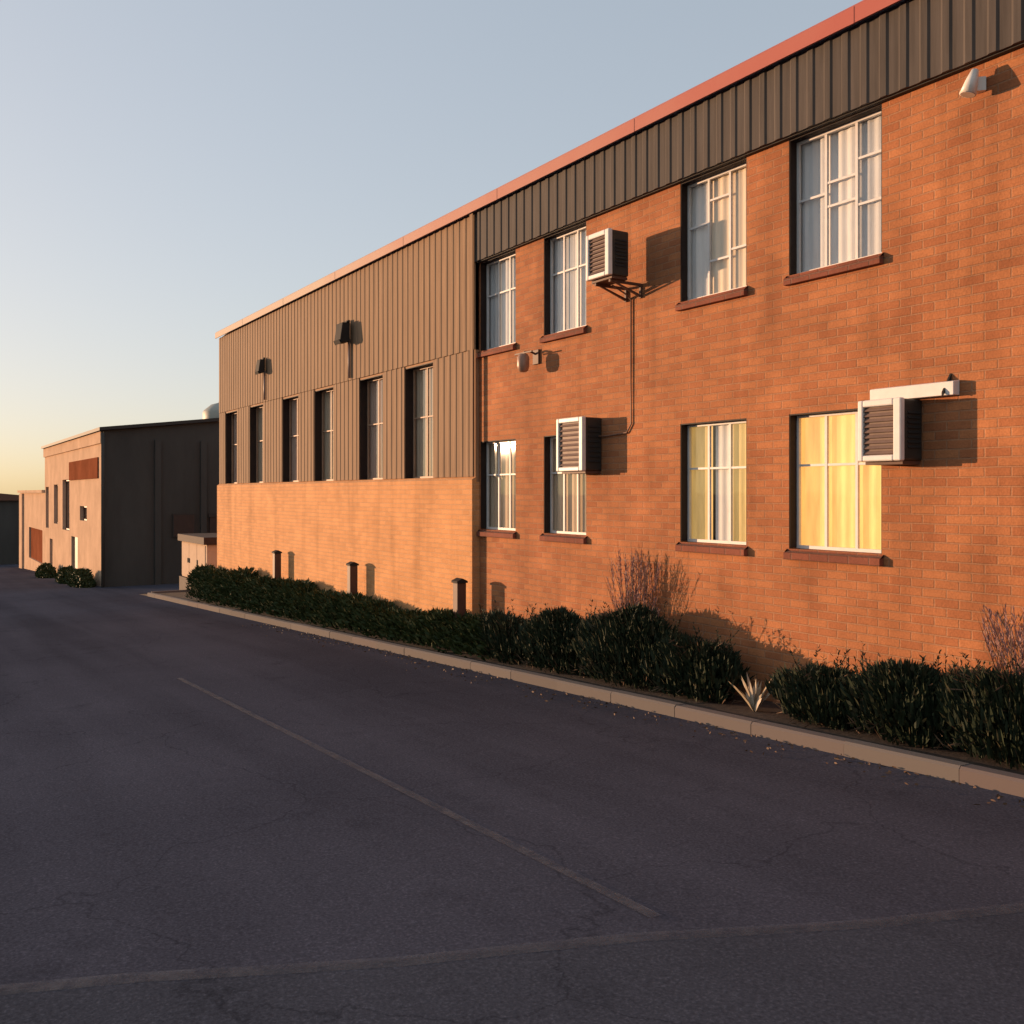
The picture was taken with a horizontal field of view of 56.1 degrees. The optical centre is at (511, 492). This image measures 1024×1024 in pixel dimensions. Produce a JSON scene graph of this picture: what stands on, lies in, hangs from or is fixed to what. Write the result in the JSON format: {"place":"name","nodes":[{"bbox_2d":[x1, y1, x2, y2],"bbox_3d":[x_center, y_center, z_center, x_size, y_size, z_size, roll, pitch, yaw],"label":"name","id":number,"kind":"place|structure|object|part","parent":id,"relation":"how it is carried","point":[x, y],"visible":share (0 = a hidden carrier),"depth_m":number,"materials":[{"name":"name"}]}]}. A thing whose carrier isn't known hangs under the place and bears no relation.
{"place":"outdoors","nodes":[
{"label":"outdoors","id":0,"kind":"place"},
{"bbox_2d":[0,564,178,600],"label":"asphalt yard","id":1,"kind":"structure","parent":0,"point":[17,583],"depth_m":34.62,"materials":[{"name":"grey asphalt"}]},
{"bbox_2d":[0,493,18,564],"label":"shed","id":2,"kind":"structure","parent":1,"relation":"on","point":[9,528],"depth_m":68.85,"materials":[{"name":"grey paint"}]},
{"bbox_2d":[17,490,44,570],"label":"annexe","id":3,"kind":"structure","parent":1,"relation":"on","point":[31,529],"depth_m":55.43,"materials":[{"name":"beige paint"}]},
{"bbox_2d":[31,527,41,562],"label":"door","id":4,"kind":"structure","parent":3,"relation":"in","point":[36,534],"depth_m":54.18,"materials":[{"name":"metal"}]},
{"bbox_2d":[35,562,56,577],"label":"bush","id":5,"kind":"object","parent":1,"relation":"on","point":[45,570],"visible":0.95,"depth_m":44.55,"materials":[{"name":"green plant"}]},
{"bbox_2d":[55,565,74,583],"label":"bush","id":6,"kind":"object","parent":1,"relation":"on","point":[63,574],"visible":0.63,"depth_m":38.78,"materials":[{"name":"green plant"}]},
{"bbox_2d":[66,568,96,587],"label":"bush","id":7,"kind":"object","parent":1,"relation":"on","point":[80,578],"visible":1,"depth_m":35.76,"materials":[{"name":"green plant"}]},
{"bbox_2d":[41,418,218,587],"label":"hall","id":8,"kind":"structure","parent":1,"relation":"on","point":[125,505],"depth_m":36.73,"materials":[{"name":"beige paint"}]},
{"bbox_2d":[57,485,57,522],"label":"window","id":9,"kind":"structure","parent":8,"relation":"in","point":[57,485],"depth_m":47.19,"materials":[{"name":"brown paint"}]},
{"bbox_2d":[66,480,68,529],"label":"window","id":10,"kind":"structure","parent":8,"relation":"in","point":[67,481],"depth_m":44.41,"materials":[{"name":"glass"}]},
{"bbox_2d":[74,537,77,568],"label":"door","id":11,"kind":"structure","parent":8,"relation":"in","point":[75,538],"depth_m":42.04,"materials":[{"name":"white paint"}]},
{"bbox_2d":[83,506,86,520],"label":"window","id":12,"kind":"structure","parent":8,"relation":"in","point":[84,507],"depth_m":40.02,"materials":[{"name":"glass"}]},
{"bbox_2d":[172,513,194,536],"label":"window","id":13,"kind":"structure","parent":8,"relation":"in","point":[181,523],"depth_m":36.86,"materials":[{"name":"brown glass"}]},
{"bbox_2d":[209,513,216,532],"bbox_3d":[-10.581,3.300,38.191,2.950,5.000,0.116,0,0,-32],"label":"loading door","id":14,"kind":"structure","parent":8,"relation":"in","point":[212,516],"depth_m":37.47,"materials":[{"name":"brown"}]},
{"bbox_2d":[203,402,227,418],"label":"water tank","id":15,"kind":"object","parent":8,"relation":"on","point":[211,411],"visible":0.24,"depth_m":42.46,"materials":[{"name":"grey metal"}]},
{"bbox_2d":[0,0,861,494],"label":"sky","id":16,"kind":"structure","parent":0,"point":[172,172],"materials":[{"name":"blue"}]},
{"bbox_2d":[0,594,1023,991],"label":"asphalt road","id":17,"kind":"structure","parent":0,"point":[158,816],"depth_m":6.29,"materials":[{"name":"grey asphalt"}]},
{"bbox_2d":[180,678,648,911],"bbox_3d":[-1.836,2.236,8.612,0.070,0.394,9.450,0,0,-32],"label":"lane marking","id":18,"kind":"object","parent":17,"relation":"on","point":[565,871],"visible":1,"depth_m":6.15,"materials":[{"name":"grey paint"}]},
{"bbox_2d":[256,624,1023,806],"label":"leaf litter","id":19,"kind":"object","parent":17,"relation":"on","point":[888,772],"visible":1,"depth_m":9.35,"materials":[{"name":"brown plant"}]},
{"bbox_2d":[0,909,1023,1023],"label":"asphalt strip","id":20,"kind":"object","parent":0,"point":[964,969],"visible":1,"depth_m":3.95,"materials":[{"name":"grey asphalt"}]},
{"bbox_2d":[47,905,1006,989],"bbox_3d":[-0.765,2.056,4.192,9.419,0.165,0.145,0,0,-7],"label":"seam marking","id":21,"kind":"object","parent":20,"relation":"on","point":[538,950],"visible":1,"depth_m":4.25,"materials":[{"name":"grey asphalt"}]},
{"bbox_3d":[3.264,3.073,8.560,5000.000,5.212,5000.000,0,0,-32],"label":"ground","id":22,"kind":"structure","parent":0,"visible":0},
{"bbox_2d":[178,533,216,589],"bbox_3d":[-9.742,2.438,30.921,1.220,2.150,3.300,0,0,-32],"label":"utility cabinet","id":23,"kind":"object","parent":22,"relation":"on","point":[199,549],"visible":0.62,"depth_m":30.53,"materials":[{"name":"beige metal"}]},
{"bbox_3d":[-10.730,2.173,31.515,0.048,1.080,0.940,0,0,-32],"label":"door","id":24,"kind":"part","parent":23,"relation":"part of","materials":[{"name":"beige metal"}]},
{"bbox_3d":[-10.210,2.173,30.696,0.048,1.080,0.940,0,0,-32],"label":"door","id":25,"kind":"part","parent":23,"relation":"part of","materials":[{"name":"beige metal"}]},
{"bbox_3d":[-9.686,2.173,29.868,0.048,1.080,0.940,0,0,-32],"label":"door","id":26,"kind":"part","parent":23,"relation":"part of","materials":[{"name":"beige metal"}]},
{"bbox_2d":[147,589,1023,796],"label":"kerb","id":27,"kind":"structure","parent":22,"relation":"on","point":[972,774],"depth_m":8.98,"materials":[{"name":"concrete"}]},
{"bbox_2d":[157,591,1023,774],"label":"planting bed","id":28,"kind":"object","parent":22,"relation":"on","point":[768,711],"visible":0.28,"depth_m":9.37,"materials":[{"name":"soil"}]},
{"bbox_2d":[272,550,281,612],"bbox_3d":[-5.216,1.973,21.299,0.180,1.406,0.180,0,0,-32],"label":"bollard","id":29,"kind":"object","parent":28,"relation":"on","point":[276,563],"visible":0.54,"depth_m":21.23,"materials":[{"name":"brown paint"}]},
{"bbox_2d":[185,563,508,660],"bbox_3d":[-4.397,2.295,19.822,0.904,1.265,16.180,0,0,-32],"label":"hedge","id":30,"kind":"object","parent":28,"relation":"on","point":[254,591],"visible":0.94,"depth_m":17.51,"materials":[{"name":"green plant"}]},
{"bbox_2d":[346,561,358,627],"bbox_3d":[-2.946,1.885,17.718,0.180,1.230,0.180,0,0,-32],"label":"bollard","id":31,"kind":"object","parent":28,"relation":"on","point":[352,577],"visible":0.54,"depth_m":17.66,"materials":[{"name":"brown paint"}]},
{"bbox_2d":[451,578,467,644],"bbox_3d":[-0.782,1.801,14.307,0.180,1.061,0.180,0,0,-32],"label":"bollard","id":32,"kind":"object","parent":28,"relation":"on","point":[459,595],"visible":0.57,"depth_m":14.25,"materials":[{"name":"brown paint"}]},
{"bbox_2d":[472,599,549,666],"bbox_3d":[-0.043,1.879,12.965,0.837,0.852,2.235,0,0,-32],"label":"shrub","id":33,"kind":"object","parent":28,"relation":"on","point":[505,626],"visible":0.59,"depth_m":12.74,"materials":[{"name":"green plant"}]},
{"bbox_2d":[512,603,596,677],"bbox_3d":[0.553,1.800,12.030,0.870,0.917,2.126,0,0,-32],"label":"shrub","id":34,"kind":"object","parent":28,"relation":"on","point":[554,628],"visible":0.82,"depth_m":11.78,"materials":[{"name":"green plant"}]},
{"bbox_2d":[565,600,682,693],"bbox_3d":[1.281,1.687,10.870,0.932,1.030,2.160,0,0,-32],"label":"shrub","id":35,"kind":"object","parent":28,"relation":"on","point":[616,643],"visible":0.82,"depth_m":10.63,"materials":[{"name":"green plant"}]},
{"bbox_2d":[606,542,663,677],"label":"ornamental grass","id":36,"kind":"object","parent":28,"relation":"on","point":[632,598],"depth_m":11.13,"materials":[{"name":"brown plant"}]},
{"bbox_2d":[639,617,756,703],"bbox_3d":[1.887,1.716,10.014,0.720,0.882,1.489,0,0,-32],"label":"shrub","id":37,"kind":"object","parent":28,"relation":"on","point":[701,669],"visible":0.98,"depth_m":9.72,"materials":[{"name":"green plant"}]},
{"bbox_2d":[729,674,769,711],"bbox_3d":[2.281,1.901,9.167,0.260,0.388,0.493,0,0,-32],"label":"spiky plant","id":38,"kind":"object","parent":28,"relation":"on","point":[754,699],"visible":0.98,"depth_m":9.13,"materials":[{"name":"beige plant"}]},
{"bbox_2d":[764,645,862,733],"bbox_3d":[2.783,1.697,8.558,0.727,0.778,1.132,0,0,-32],"label":"shrub","id":39,"kind":"object","parent":28,"relation":"on","point":[799,694],"visible":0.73,"depth_m":8.43,"materials":[{"name":"green plant"}]},
{"bbox_2d":[825,644,986,752],"bbox_3d":[3.224,1.641,7.819,0.818,0.818,1.440,0,0,-32],"label":"shrub","id":40,"kind":"object","parent":28,"relation":"on","point":[890,696],"visible":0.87,"depth_m":7.66,"materials":[{"name":"green plant"}]},
{"bbox_2d":[917,645,1023,768],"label":"shrub","id":41,"kind":"object","parent":28,"relation":"on","point":[985,716],"visible":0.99,"depth_m":7.02,"materials":[{"name":"green plant"}]},
{"bbox_2d":[978,599,1023,677],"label":"ornamental grass","id":42,"kind":"object","parent":28,"relation":"on","point":[997,646],"depth_m":7.30,"materials":[{"name":"brown plant"}]},
{"bbox_2d":[215,0,1023,702],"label":"brick building","id":43,"kind":"structure","parent":22,"relation":"on","point":[823,224],"depth_m":10.31,"materials":[{"name":"orange brick"}]},
{"bbox_2d":[226,411,236,483],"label":"window","id":44,"kind":"structure","parent":43,"relation":"in","point":[229,416],"depth_m":25.68,"materials":[{"name":"glass"}]},
{"bbox_2d":[250,404,262,482],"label":"window","id":45,"kind":"structure","parent":43,"relation":"in","point":[256,412],"depth_m":23.89,"materials":[{"name":"glass"}]},
{"bbox_2d":[255,357,265,399],"bbox_3d":[-5.938,-2.699,22.677,0.223,0.998,0.290,0,0,-32],"label":"floodlight","id":46,"kind":"object","parent":43,"relation":"attached to","point":[260,366],"visible":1,"depth_m":22.68,"materials":[{"name":"black metal"}]},
{"bbox_2d":[283,395,297,481],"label":"window","id":47,"kind":"structure","parent":43,"relation":"in","point":[287,436],"depth_m":21.81,"materials":[{"name":"glass"}]},
{"bbox_2d":[315,387,332,480],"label":"window","id":48,"kind":"structure","parent":43,"relation":"in","point":[324,397],"depth_m":20.11,"materials":[{"name":"glass"}]},
{"bbox_2d":[333,320,349,377],"bbox_3d":[-3.231,-2.754,18.354,0.282,1.107,0.343,0,0,-32],"label":"floodlight","id":49,"kind":"object","parent":43,"relation":"attached to","point":[342,334],"visible":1,"depth_m":18.25,"materials":[{"name":"black metal"}]},
{"bbox_2d":[360,374,382,479],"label":"window","id":50,"kind":"structure","parent":43,"relation":"in","point":[371,389],"depth_m":18.13,"materials":[{"name":"glass"}]},
{"bbox_2d":[405,362,432,477],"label":"window","id":51,"kind":"structure","parent":43,"relation":"in","point":[418,379],"depth_m":16.48,"materials":[{"name":"glass"}]},
{"bbox_2d":[477,249,515,357],"bbox_3d":[-0.166,-2.745,14.069,0.226,1.430,1.020,0,0,-32],"label":"window","id":52,"kind":"structure","parent":43,"relation":"in","point":[502,296],"depth_m":14.21,"materials":[{"name":"white paint"}]},
{"bbox_2d":[477,439,515,538],"bbox_3d":[-0.166,-0.060,14.070,0.227,1.420,1.020,0,0,-32],"label":"window","id":53,"kind":"structure","parent":43,"relation":"in","point":[502,474],"depth_m":14.21,"materials":[{"name":"white paint"}]},
{"bbox_2d":[515,349,539,371],"bbox_3d":[0.212,-1.800,13.078,0.312,0.320,0.420,0,0,-32],"label":"wall lamp","id":54,"kind":"object","parent":43,"relation":"attached to","point":[522,361],"visible":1,"depth_m":12.99,"materials":[{"name":"white metal"}]},
{"bbox_2d":[539,221,586,342],"bbox_3d":[0.734,-2.745,12.651,0.227,1.430,1.000,0,0,-32],"label":"window","id":55,"kind":"structure","parent":43,"relation":"in","point":[569,274],"depth_m":12.80,"materials":[{"name":"white glass"}]},
{"bbox_2d":[539,435,586,543],"bbox_3d":[0.733,-0.060,12.651,0.226,1.420,1.000,0,0,-32],"label":"window","id":56,"kind":"structure","parent":43,"relation":"in","point":[564,494],"depth_m":12.85,"materials":[{"name":"white paint"}]},
{"bbox_2d":[556,416,600,473],"bbox_3d":[0.842,-0.591,12.088,0.307,0.698,0.566,0,0,-32],"label":"air conditioner","id":57,"kind":"object","parent":43,"relation":"attached to","point":[578,445],"visible":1,"depth_m":11.91,"materials":[{"name":"metal"}]},
{"bbox_2d":[586,228,641,301],"bbox_3d":[1.218,-2.655,11.261,0.557,0.730,0.446,0,0,-32],"label":"air conditioner","id":58,"kind":"object","parent":43,"relation":"attached to","point":[606,258],"visible":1,"depth_m":11.08,"materials":[{"name":"metal"}]},
{"bbox_2d":[599,285,631,436],"bbox_3d":[1.150,-1.570,11.603,0.296,1.759,0.584,0,0,-32],"label":"drain pipe","id":59,"kind":"object","parent":43,"relation":"attached to","point":[626,432],"visible":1,"depth_m":11.43,"materials":[{"name":"metal"}]},
{"bbox_2d":[675,158,747,310],"bbox_3d":[2.196,-2.745,10.345,0.226,1.430,1.040,0,0,-32],"label":"window","id":60,"kind":"structure","parent":43,"relation":"in","point":[729,182],"depth_m":10.46,"materials":[{"name":"white glass"}]},
{"bbox_2d":[675,418,747,555],"bbox_3d":[2.196,-0.060,10.345,0.226,1.420,1.040,0,0,-32],"label":"window","id":61,"kind":"structure","parent":43,"relation":"in","point":[697,467],"depth_m":10.46,"materials":[{"name":"glass"}]},
{"bbox_2d":[783,104,883,285],"bbox_3d":[3.047,-2.745,9.002,0.227,1.430,1.100,0,0,-32],"label":"window","id":62,"kind":"structure","parent":43,"relation":"in","point":[835,169],"depth_m":9.10,"materials":[{"name":"white paint"}]},
{"bbox_2d":[783,408,883,565],"bbox_3d":[3.047,-0.060,9.002,0.226,1.420,1.100,0,0,-32],"label":"window","id":63,"kind":"structure","parent":43,"relation":"in","point":[835,498],"depth_m":9.15,"materials":[{"name":"white paint"}]},
{"bbox_2d":[858,373,958,465],"bbox_3d":[3.337,-0.616,8.153,0.307,0.748,0.805,0,0,-32],"label":"air conditioner","id":64,"kind":"object","parent":43,"relation":"attached to","point":[889,425],"visible":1,"depth_m":8.15,"materials":[{"name":"metal"}]},
{"bbox_2d":[959,68,985,97],"bbox_3d":[3.701,-3.280,7.709,0.242,0.218,0.127,0,0,-25],"label":"security light","id":65,"kind":"object","parent":43,"relation":"attached to","point":[974,84],"visible":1,"depth_m":7.66,"materials":[{"name":"white metal"}]}
]}

